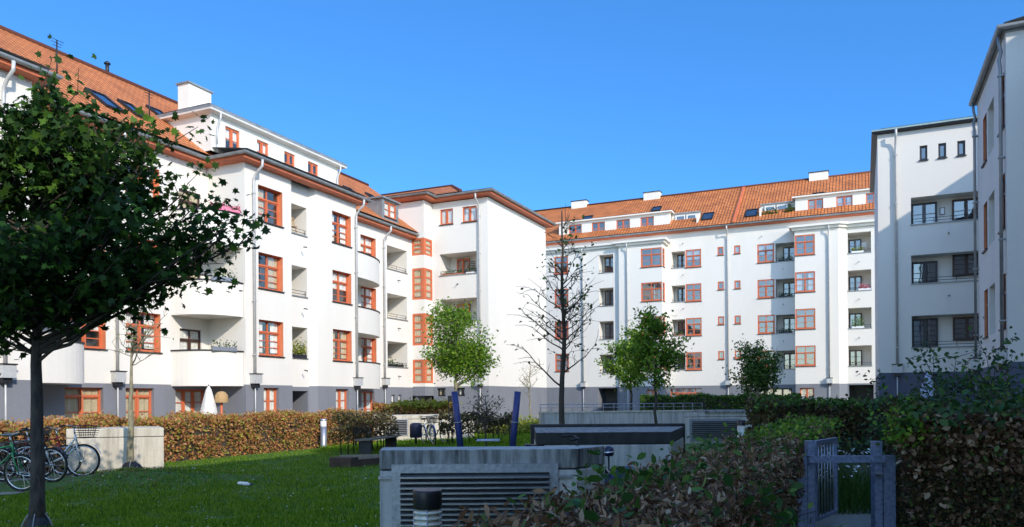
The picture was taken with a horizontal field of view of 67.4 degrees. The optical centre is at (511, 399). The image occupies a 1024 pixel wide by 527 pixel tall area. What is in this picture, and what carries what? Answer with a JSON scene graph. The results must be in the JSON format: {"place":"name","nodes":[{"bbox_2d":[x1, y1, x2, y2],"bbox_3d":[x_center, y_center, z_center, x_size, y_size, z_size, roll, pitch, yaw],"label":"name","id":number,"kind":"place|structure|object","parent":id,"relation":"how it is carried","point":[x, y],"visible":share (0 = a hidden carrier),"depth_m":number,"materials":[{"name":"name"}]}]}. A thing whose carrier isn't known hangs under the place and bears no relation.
{"place":"outdoors","nodes":[
{"label":"outdoors","id":0,"kind":"place"},
{"bbox_2d":[0,473,75,494],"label":"path","id":1,"kind":"structure","parent":0,"point":[6,493],"depth_m":15.75,"materials":[{"name":"grey concrete"}]},
{"bbox_2d":[0,431,30,491],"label":"bicycle","id":2,"kind":"object","parent":1,"relation":"on","point":[12,456],"visible":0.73,"depth_m":13.47,"materials":[{"name":"metal"}]},
{"bbox_2d":[0,427,56,476],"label":"bicycle","id":3,"kind":"object","parent":1,"relation":"on","point":[52,456],"visible":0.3,"depth_m":15.69,"materials":[{"name":"metal"}]},
{"bbox_2d":[0,427,82,476],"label":"bicycle","id":4,"kind":"object","parent":1,"relation":"on","point":[58,444],"visible":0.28,"depth_m":16.48,"materials":[{"name":"metal"}]},
{"bbox_2d":[0,433,734,526],"bbox_3d":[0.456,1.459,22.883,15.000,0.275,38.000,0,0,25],"label":"lawn","id":5,"kind":"structure","parent":0,"point":[4,487],"depth_m":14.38,"materials":[{"name":"plant"}]},
{"bbox_2d":[0,426,67,481],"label":"bicycle","id":6,"kind":"object","parent":5,"relation":"on","point":[64,456],"visible":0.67,"depth_m":14.43,"materials":[{"name":"metal"}]},
{"bbox_2d":[21,513,51,526],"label":"watering bag","id":7,"kind":"object","parent":5,"relation":"on","point":[39,522],"visible":0.79,"depth_m":9.51,"materials":[{"name":"grey plastic"}]},
{"bbox_2d":[6,425,100,477],"bbox_3d":[-9.076,1.027,15.231,1.766,1.044,0.631,0,-3,-6],"label":"bicycle","id":8,"kind":"object","parent":5,"relation":"on","point":[76,446],"visible":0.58,"depth_m":15.24,"materials":[{"name":"metal"}]},
{"bbox_2d":[66,426,163,472],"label":"concrete block","id":9,"kind":"structure","parent":5,"relation":"on","point":[110,443],"depth_m":17.74,"materials":[{"name":"beige concrete"}]},
{"bbox_2d":[0,34,270,518],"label":"maple tree","id":10,"kind":"object","parent":5,"relation":"on","point":[41,259],"visible":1,"depth_m":9.34,"materials":[{"name":"green plant"}]},
{"bbox_2d":[102,297,173,461],"bbox_3d":[-8.070,-0.526,16.931,1.454,4.368,1.764,0,0,-45],"label":"bare tree","id":11,"kind":"object","parent":5,"relation":"on","point":[130,447],"visible":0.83,"depth_m":16.95,"materials":[{"name":"brown plant"}]},
{"bbox_2d":[3,466,293,497],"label":"fallen leaves","id":12,"kind":"object","parent":5,"relation":"on","point":[134,476],"visible":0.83,"depth_m":14.71,"materials":[{"name":"brown plant"}]},
{"bbox_2d":[320,419,326,445],"bbox_3d":[-6.384,1.145,26.000,0.242,1.000,0.238,0,0,25],"label":"bollard light","id":13,"kind":"object","parent":5,"relation":"on","point":[323,432],"visible":0.91,"depth_m":25.91,"materials":[{"name":"metal"}]},
{"bbox_2d":[329,454,379,468],"bbox_3d":[-3.515,1.495,19.342,1.870,0.260,2.606,0,0,-6],"label":"sandbox","id":14,"kind":"object","parent":5,"relation":"on","point":[348,461],"visible":0.6,"depth_m":18.26,"materials":[{"name":"grey concrete"}]},
{"bbox_2d":[328,409,398,454],"bbox_3d":[-4.526,0.945,23.533,0.862,1.377,3.206,0,0,18],"label":"hedge","id":15,"kind":"object","parent":5,"relation":"on","point":[376,422],"visible":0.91,"depth_m":23.10,"materials":[{"name":"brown plant"}]},
{"bbox_2d":[353,425,400,454],"bbox_3d":[-4.119,1.199,23.615,0.530,0.860,2.796,0,0,11],"label":"bench","id":16,"kind":"object","parent":5,"relation":"on","point":[365,446],"visible":0.83,"depth_m":22.62,"materials":[{"name":"concrete"}]},
{"bbox_2d":[410,423,421,443],"bbox_3d":[-3.252,1.203,26.000,0.420,0.840,0.414,0,0,25],"label":"litter bin","id":17,"kind":"object","parent":5,"relation":"on","point":[415,430],"visible":0.94,"depth_m":25.83,"materials":[{"name":"metal"}]},
{"bbox_2d":[374,414,473,440],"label":"vent block","id":18,"kind":"structure","parent":5,"relation":"on","point":[404,422],"depth_m":30.21,"materials":[{"name":"concrete"}]},
{"bbox_2d":[320,431,530,451],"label":"grass","id":19,"kind":"structure","parent":5,"relation":"on","point":[525,437],"depth_m":27.05,"materials":[{"name":"green plant"}]},
{"bbox_2d":[413,488,441,526],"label":"bollard light","id":20,"kind":"object","parent":5,"relation":"on","point":[427,504],"visible":1,"depth_m":5.12,"materials":[{"name":"metal"}]},
{"bbox_2d":[420,415,438,444],"bbox_3d":[-2.991,1.070,27.188,0.631,1.044,1.766,-7,3,-24],"label":"bicycle","id":21,"kind":"object","parent":5,"relation":"on","point":[429,419],"visible":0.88,"depth_m":26.79,"materials":[{"name":"metal"}]},
{"bbox_2d":[451,391,463,446],"bbox_3d":[-1.548,0.688,22.000,0.250,1.866,0.362,0,0,70],"label":"hammock post","id":22,"kind":"object","parent":5,"relation":"on","point":[457,417],"visible":0.94,"depth_m":21.92,"materials":[{"name":"blue metal"}]},
{"bbox_2d":[419,296,500,392],"bbox_3d":[-2.400,-1.495,34.020,4.012,6.223,3.620,0,0,25],"label":"young tree","id":23,"kind":"object","parent":5,"relation":"on","point":[455,353],"visible":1,"depth_m":33.66,"materials":[{"name":"green plant"}]},
{"bbox_2d":[438,409,512,443],"bbox_3d":[-1.188,0.965,27.232,2.834,1.291,0.888,0,0,12],"label":"hedge","id":24,"kind":"object","parent":5,"relation":"on","point":[467,417],"visible":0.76,"depth_m":27.11,"materials":[{"name":"green plant"}]},
{"bbox_2d":[463,391,508,445],"bbox_3d":[-0.887,0.652,25.616,1.444,1.907,1.205,0,0,-15],"label":"bare shrub tree","id":25,"kind":"object","parent":5,"relation":"on","point":[486,417],"visible":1,"depth_m":25.48,"materials":[{"name":"brown plant"}]},
{"bbox_2d":[378,446,604,526],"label":"vent block","id":26,"kind":"structure","parent":5,"relation":"on","point":[475,479],"depth_m":7.99,"materials":[{"name":"concrete"}]},
{"bbox_2d":[479,415,538,434],"bbox_3d":[0.774,1.188,36.955,2.876,0.952,7.924,0,0,25],"label":"ground cover shrub","id":27,"kind":"object","parent":5,"relation":"on","point":[524,426],"visible":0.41,"depth_m":35.45,"materials":[{"name":"green plant"}]},
{"bbox_2d":[509,391,520,445],"bbox_3d":[0.079,0.683,21.999,0.249,1.853,0.356,0,0,70],"label":"hammock post","id":28,"kind":"object","parent":5,"relation":"on","point":[515,417],"visible":0.96,"depth_m":21.92,"materials":[{"name":"blue metal"}]},
{"bbox_2d":[519,362,543,417],"bbox_3d":[1.061,-0.293,39.961,1.512,3.771,1.648,0,0,-16],"label":"bare tree","id":29,"kind":"object","parent":5,"relation":"on","point":[526,379],"visible":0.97,"depth_m":39.98,"materials":[{"name":"brown plant"}]},
{"bbox_2d":[504,203,607,423],"bbox_3d":[1.252,-1.735,20.178,2.617,6.653,2.680,0,0,25],"label":"bare tree","id":30,"kind":"object","parent":5,"relation":"on","point":[563,322],"visible":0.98,"depth_m":19.96,"materials":[{"name":"brown wood"}]},
{"bbox_2d":[530,423,684,470],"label":"concrete block","id":31,"kind":"structure","parent":5,"relation":"on","point":[635,440],"depth_m":13.95,"materials":[{"name":"grey concrete"}]},
{"bbox_2d":[538,403,701,423],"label":"retaining wall","id":32,"kind":"structure","parent":5,"relation":"on","point":[618,417],"depth_m":30.96,"materials":[{"name":"concrete"}]},
{"bbox_2d":[615,298,694,422],"bbox_3d":[4.114,-0.688,21.955,2.119,4.517,1.962,0,0,-26],"label":"young tree","id":33,"kind":"object","parent":5,"relation":"on","point":[666,356],"visible":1,"depth_m":21.86,"materials":[{"name":"green plant"}]},
{"bbox_2d":[684,410,751,442],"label":"vent block","id":34,"kind":"structure","parent":5,"relation":"on","point":[702,423],"depth_m":26.99,"materials":[{"name":"concrete"}]},
{"bbox_2d":[722,334,785,397],"bbox_3d":[11.012,-0.758,35.020,2.766,4.562,2.500,0,0,25],"label":"young tree","id":35,"kind":"object","parent":5,"relation":"on","point":[757,373],"visible":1,"depth_m":34.88,"materials":[{"name":"green plant"}]},
{"bbox_2d":[0,0,1023,209],"label":"sky","id":36,"kind":"structure","parent":0,"point":[542,104],"materials":[{"name":"blue"}]},
{"bbox_2d":[164,424,870,483],"bbox_3d":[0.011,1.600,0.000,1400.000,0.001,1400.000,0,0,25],"label":"ground","id":37,"kind":"structure","parent":0,"point":[839,467],"depth_m":18.00,"materials":[{"name":"soil"}]},
{"bbox_2d":[0,407,375,476],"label":"hedge","id":38,"kind":"object","parent":37,"relation":"on","point":[187,435],"visible":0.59,"depth_m":22.00,"materials":[{"name":"brown plant"}]},
{"bbox_2d":[0,25,418,425],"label":"apartment building","id":39,"kind":"structure","parent":37,"relation":"on","point":[329,282],"depth_m":34.93,"materials":[{"name":"white paint"}]},
{"bbox_2d":[65,387,100,425],"bbox_3d":[-16.329,0.622,29.225,0.334,2.171,1.696,0,0,25],"label":"window","id":40,"kind":"structure","parent":39,"relation":"in","point":[78,400],"depth_m":29.24,"materials":[{"name":"orange paint"}]},
{"bbox_2d":[70,312,106,349],"bbox_3d":[-16.307,-2.753,29.397,0.394,1.661,1.586,0,0,25],"label":"window","id":41,"kind":"structure","parent":39,"relation":"in","point":[98,329],"depth_m":29.81,"materials":[{"name":"orange paint"}]},
{"bbox_2d":[126,388,150,418],"bbox_3d":[-15.301,0.615,31.477,0.334,2.171,1.446,0,0,25],"label":"window","id":42,"kind":"structure","parent":39,"relation":"in","point":[141,396],"depth_m":31.74,"materials":[{"name":"orange paint"}]},
{"bbox_2d":[125,312,162,353],"bbox_3d":[-15.275,-2.761,31.658,0.394,1.661,1.776,0,0,25],"label":"window","id":43,"kind":"structure","parent":39,"relation":"in","point":[149,341],"depth_m":32.02,"materials":[{"name":"orange paint"}]},
{"bbox_2d":[179,189,198,207],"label":"window","id":44,"kind":"structure","parent":39,"relation":"in","point":[188,201],"depth_m":33.85,"materials":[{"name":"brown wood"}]},
{"bbox_2d":[175,389,202,420],"bbox_3d":[-14.210,0.622,33.865,0.334,2.141,1.796,0,0,25],"label":"window","id":45,"kind":"structure","parent":39,"relation":"in","point":[188,400],"depth_m":33.99,"materials":[{"name":"orange paint"}]},
{"bbox_2d":[180,328,199,348],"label":"window","id":46,"kind":"structure","parent":39,"relation":"in","point":[189,339],"depth_m":33.86,"materials":[{"name":"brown wood"}]},
{"bbox_2d":[211,339,236,351],"bbox_3d":[-12.384,-2.386,33.008,0.410,0.584,1.151,0,0,42],"label":"flower box","id":47,"kind":"object","parent":39,"relation":"on","point":[221,348],"visible":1,"depth_m":32.93,"materials":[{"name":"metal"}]},
{"bbox_2d":[225,126,238,147],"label":"window","id":48,"kind":"structure","parent":39,"relation":"in","point":[231,135],"depth_m":35.22,"materials":[{"name":"orange paint"}]},
{"bbox_2d":[264,388,275,412],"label":"window","id":49,"kind":"structure","parent":39,"relation":"in","point":[269,393],"depth_m":35.41,"materials":[{"name":"orange paint"}]},
{"bbox_2d":[257,186,283,227],"bbox_3d":[-11.214,-8.869,35.346,0.394,1.661,1.696,0,0,25],"label":"window","id":50,"kind":"structure","parent":39,"relation":"in","point":[260,190],"depth_m":35.35,"materials":[{"name":"orange paint"}]},
{"bbox_2d":[258,320,284,357],"bbox_3d":[-11.172,-2.789,35.346,0.394,1.661,1.696,0,0,25],"label":"window","id":51,"kind":"structure","parent":39,"relation":"in","point":[274,341],"depth_m":35.69,"materials":[{"name":"orange paint"}]},
{"bbox_2d":[258,253,284,292],"bbox_3d":[-11.193,-5.829,35.346,0.394,1.661,1.696,0,0,25],"label":"window","id":52,"kind":"structure","parent":39,"relation":"in","point":[271,274],"depth_m":35.72,"materials":[{"name":"orange paint"}]},
{"bbox_2d":[292,336,308,358],"bbox_3d":[-10.356,-2.559,37.480,0.490,1.064,0.984,0,0,25],"label":"flower box","id":53,"kind":"object","parent":39,"relation":"on","point":[297,353],"visible":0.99,"depth_m":37.41,"materials":[{"name":"metal"}]},
{"bbox_2d":[336,389,346,409],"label":"window","id":54,"kind":"structure","parent":39,"relation":"in","point":[340,393],"depth_m":40.31,"materials":[{"name":"orange paint"}]},
{"bbox_2d":[332,271,352,304],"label":"window","id":55,"kind":"structure","parent":39,"relation":"in","point":[340,280],"depth_m":40.44,"materials":[{"name":"orange paint"}]},
{"bbox_2d":[332,212,352,247],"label":"window","id":56,"kind":"structure","parent":39,"relation":"in","point":[343,229],"depth_m":40.52,"materials":[{"name":"orange paint"}]},
{"bbox_2d":[333,330,352,362],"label":"window","id":57,"kind":"structure","parent":39,"relation":"in","point":[344,334],"depth_m":40.53,"materials":[{"name":"orange paint"}]},
{"bbox_2d":[360,235,372,255],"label":"window","id":58,"kind":"structure","parent":39,"relation":"in","point":[366,243],"depth_m":46.40,"materials":[{"name":"orange paint"}]},
{"bbox_2d":[361,338,372,361],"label":"window","id":59,"kind":"structure","parent":39,"relation":"in","point":[369,346],"depth_m":46.48,"materials":[{"name":"orange paint"}]},
{"bbox_2d":[361,287,372,308],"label":"window","id":60,"kind":"structure","parent":39,"relation":"in","point":[366,299],"depth_m":46.38,"materials":[{"name":"orange paint"}]},
{"bbox_2d":[362,392,371,411],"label":"window","id":61,"kind":"structure","parent":39,"relation":"in","point":[366,396],"depth_m":46.24,"materials":[{"name":"orange paint"}]},
{"bbox_2d":[384,201,397,220],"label":"window","id":62,"kind":"structure","parent":39,"relation":"in","point":[390,209],"depth_m":47.69,"materials":[{"name":"orange paint"}]},
{"bbox_2d":[371,397,462,414],"bbox_3d":[-4.628,0.785,37.864,4.568,1.846,2.379,0,0,-11],"label":"hedge","id":63,"kind":"object","parent":37,"relation":"on","point":[406,407],"visible":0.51,"depth_m":37.55,"materials":[{"name":"green plant"}]},
{"bbox_2d":[380,184,556,424],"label":"corner building","id":64,"kind":"structure","parent":37,"relation":"on","point":[497,237],"depth_m":50.83,"materials":[{"name":"white paint"}]},
{"bbox_2d":[412,238,421,255],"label":"stair window","id":65,"kind":"structure","parent":64,"relation":"in","point":[416,243],"depth_m":50.37,"materials":[{"name":"orange paint"}]},
{"bbox_2d":[412,268,421,299],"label":"stair window","id":66,"kind":"structure","parent":64,"relation":"in","point":[416,273],"depth_m":50.41,"materials":[{"name":"orange paint"}]},
{"bbox_2d":[413,313,422,345],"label":"stair window","id":67,"kind":"structure","parent":64,"relation":"in","point":[417,318],"depth_m":50.38,"materials":[{"name":"orange paint"}]},
{"bbox_2d":[413,359,422,382],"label":"stair window","id":68,"kind":"structure","parent":64,"relation":"in","point":[417,364],"depth_m":50.40,"materials":[{"name":"orange paint"}]},
{"bbox_2d":[426,268,431,300],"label":"stair window","id":69,"kind":"structure","parent":64,"relation":"in","point":[428,272],"depth_m":50.76,"materials":[{"name":"orange paint"}]},
{"bbox_2d":[439,209,452,225],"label":"window","id":70,"kind":"structure","parent":64,"relation":"in","point":[446,216],"depth_m":50.73,"materials":[{"name":"orange paint"}]},
{"bbox_2d":[461,206,476,222],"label":"window","id":71,"kind":"structure","parent":64,"relation":"in","point":[469,213],"depth_m":50.00,"materials":[{"name":"orange paint"}]},
{"bbox_2d":[594,320,651,410],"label":"young tree","id":72,"kind":"object","parent":37,"relation":"on","point":[620,361],"visible":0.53,"depth_m":41.69,"materials":[{"name":"green plant"}]},
{"bbox_2d":[452,412,860,526],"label":"hedge","id":73,"kind":"object","parent":37,"relation":"on","point":[693,489],"visible":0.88,"depth_m":4.65,"materials":[{"name":"green plant"}]},
{"bbox_2d":[639,392,801,409],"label":"hedge","id":74,"kind":"object","parent":37,"relation":"on","point":[721,402],"visible":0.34,"depth_m":48.22,"materials":[{"name":"green plant"}]},
{"bbox_2d":[729,482,847,526],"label":"shrub","id":75,"kind":"object","parent":37,"relation":"on","point":[789,513],"visible":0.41,"depth_m":4.99,"materials":[{"name":"green plant"}]},
{"bbox_2d":[683,433,895,514],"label":"meadow grass","id":76,"kind":"structure","parent":37,"relation":"on","point":[853,495],"depth_m":10.83,"materials":[{"name":"green plant"}]},
{"bbox_2d":[794,437,895,526],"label":"garden gate","id":77,"kind":"structure","parent":37,"relation":"on","point":[883,491],"depth_m":8.80,"materials":[{"name":"metal"}]},
{"bbox_2d":[743,393,961,459],"bbox_3d":[8.741,0.701,19.531,6.814,1.787,2.363,0,0,-14],"label":"hedge","id":78,"kind":"object","parent":37,"relation":"on","point":[771,410],"visible":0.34,"depth_m":19.02,"materials":[{"name":"green plant"}]},
{"bbox_2d":[822,383,938,466],"bbox_3d":[6.069,0.648,12.024,2.124,1.841,1.184,0,0,-2],"label":"shrub","id":79,"kind":"object","parent":37,"relation":"on","point":[880,424],"visible":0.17,"depth_m":12.18,"materials":[{"name":"green plant"}]},
{"bbox_2d":[845,368,959,461],"bbox_3d":[7.523,0.462,14.603,1.747,2.185,1.631,0,0,-3],"label":"shrub","id":80,"kind":"object","parent":37,"relation":"on","point":[870,406],"visible":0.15,"depth_m":14.81,"materials":[{"name":"green plant"}]},
{"bbox_2d":[861,386,1023,526],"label":"hedge","id":81,"kind":"object","parent":37,"relation":"on","point":[957,466],"visible":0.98,"depth_m":8.39,"materials":[{"name":"green plant"}]},
{"bbox_2d":[897,341,1023,410],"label":"shrub","id":82,"kind":"object","parent":37,"relation":"on","point":[954,385],"visible":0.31,"depth_m":13.27,"materials":[{"name":"green plant"}]},
{"bbox_2d":[912,317,1023,407],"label":"shrub","id":83,"kind":"object","parent":37,"relation":"on","point":[979,368],"visible":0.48,"depth_m":12.42,"materials":[{"name":"green plant"}]},
{"bbox_2d":[926,362,1023,409],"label":"shrub","id":84,"kind":"object","parent":37,"relation":"on","point":[988,385],"visible":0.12,"depth_m":10.97,"materials":[{"name":"green plant"}]},
{"bbox_2d":[533,170,875,411],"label":"apartment building","id":85,"kind":"structure","parent":0,"point":[711,271],"depth_m":67.32,"materials":[{"name":"white paint"}]},
{"bbox_2d":[555,354,568,371],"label":"window","id":86,"kind":"structure","parent":85,"relation":"in","point":[557,357],"depth_m":71.94,"materials":[{"name":"orange paint"}]},
{"bbox_2d":[641,247,661,267],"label":"window","id":87,"kind":"structure","parent":85,"relation":"in","point":[660,248],"depth_m":67.90,"materials":[{"name":"orange paint"}]},
{"bbox_2d":[641,282,661,301],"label":"window","id":88,"kind":"structure","parent":85,"relation":"in","point":[651,283],"depth_m":67.90,"materials":[{"name":"orange paint"}]},
{"bbox_2d":[671,388,701,398],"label":"window","id":89,"kind":"structure","parent":85,"relation":"in","point":[679,391],"depth_m":68.56,"materials":[{"name":"orange paint"}]},
{"bbox_2d":[685,249,700,267],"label":"window","id":90,"kind":"structure","parent":85,"relation":"in","point":[693,254],"depth_m":68.00,"materials":[{"name":"orange paint"}]},
{"bbox_2d":[685,283,701,302],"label":"window","id":91,"kind":"structure","parent":85,"relation":"in","point":[693,289],"depth_m":67.96,"materials":[{"name":"orange paint"}]},
{"bbox_2d":[685,318,701,336],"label":"window","id":92,"kind":"structure","parent":85,"relation":"in","point":[700,323],"depth_m":67.96,"materials":[{"name":"orange paint"}]},
{"bbox_2d":[685,352,701,370],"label":"window","id":93,"kind":"structure","parent":85,"relation":"in","point":[687,369],"depth_m":67.99,"materials":[{"name":"orange paint"}]},
{"bbox_2d":[757,243,773,263],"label":"window","id":94,"kind":"structure","parent":85,"relation":"in","point":[762,249],"depth_m":65.44,"materials":[{"name":"orange paint"}]},
{"bbox_2d":[757,279,773,298],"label":"window","id":95,"kind":"structure","parent":85,"relation":"in","point":[766,297],"depth_m":65.41,"materials":[{"name":"orange paint"}]},
{"bbox_2d":[757,315,774,334],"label":"window","id":96,"kind":"structure","parent":85,"relation":"in","point":[759,333],"depth_m":65.43,"materials":[{"name":"orange paint"}]},
{"bbox_2d":[794,234,815,256],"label":"window","id":97,"kind":"structure","parent":85,"relation":"in","point":[804,254],"depth_m":62.90,"materials":[{"name":"orange paint"}]},
{"bbox_2d":[795,308,814,329],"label":"window","id":98,"kind":"structure","parent":85,"relation":"in","point":[802,328],"depth_m":62.93,"materials":[{"name":"orange paint"}]},
{"bbox_2d":[795,271,815,292],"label":"window","id":99,"kind":"structure","parent":85,"relation":"in","point":[811,274],"depth_m":62.89,"materials":[{"name":"orange paint"}]},
{"bbox_2d":[795,345,815,366],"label":"window","id":100,"kind":"structure","parent":85,"relation":"in","point":[797,365],"depth_m":62.90,"materials":[{"name":"orange paint"}]},
{"bbox_2d":[836,195,852,205],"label":"window","id":101,"kind":"structure","parent":85,"relation":"in","point":[849,198],"depth_m":63.57,"materials":[{"name":"orange paint"}]},
{"bbox_2d":[815,507,870,526],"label":"pavement","id":102,"kind":"structure","parent":0,"point":[853,520],"depth_m":9.91,"materials":[{"name":"grey concrete"}]},
{"bbox_2d":[870,115,978,405],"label":"corner building","id":103,"kind":"structure","parent":0,"point":[921,181],"depth_m":38.20,"materials":[{"name":"paint"}]},
{"bbox_2d":[911,202,936,223],"bbox_3d":[20.725,-8.845,38.620,1.150,2.100,0.080,0,0,25],"label":"balcony door","id":104,"kind":"structure","parent":103,"relation":"in","point":[923,214],"depth_m":38.58,"materials":[{"name":"paint"}]},
{"bbox_2d":[911,261,937,283],"bbox_3d":[20.745,-5.895,38.620,1.150,2.100,0.080,0,0,25],"label":"balcony door","id":105,"kind":"structure","parent":103,"relation":"in","point":[925,262],"depth_m":38.58,"materials":[{"name":"paint"}]},
{"bbox_2d":[912,318,937,347],"bbox_3d":[20.763,-3.325,38.620,1.150,1.500,0.080,0,0,25],"label":"balcony door","id":106,"kind":"structure","parent":103,"relation":"in","point":[925,325],"depth_m":38.58,"materials":[{"name":"paint"}]},
{"bbox_2d":[952,197,977,220],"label":"window","id":107,"kind":"structure","parent":103,"relation":"in","point":[965,210],"depth_m":37.87,"materials":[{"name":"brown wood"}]},
{"bbox_2d":[952,253,977,276],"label":"window","id":108,"kind":"structure","parent":103,"relation":"in","point":[965,259],"depth_m":37.91,"materials":[{"name":"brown wood"}]},
{"bbox_2d":[953,316,978,340],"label":"window","id":109,"kind":"structure","parent":103,"relation":"in","point":[966,323],"depth_m":37.87,"materials":[{"name":"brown wood"}]},
{"bbox_2d":[967,16,1023,403],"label":"apartment building","id":110,"kind":"structure","parent":0,"point":[997,98],"depth_m":22.61,"materials":[{"name":"white paint"}]},
{"label":"terrace","id":111,"kind":"structure","parent":0,"visible":0},
{"bbox_2d":[200,384,217,414],"bbox_3d":[-12.317,0.535,31.200,0.772,2.303,0.772,0,0,25],"label":"parasol","id":112,"kind":"object","parent":111,"relation":"on","point":[208,403],"visible":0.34,"depth_m":31.04,"materials":[{"name":"white fabric"}]},
{"bbox_2d":[215,391,227,413],"bbox_3d":[-11.873,0.669,31.400,0.540,2.028,0.526,0,0,25],"label":"wicker hood","id":113,"kind":"object","parent":111,"relation":"on","point":[221,397],"visible":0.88,"depth_m":31.22,"materials":[{"name":"beige wicker"}]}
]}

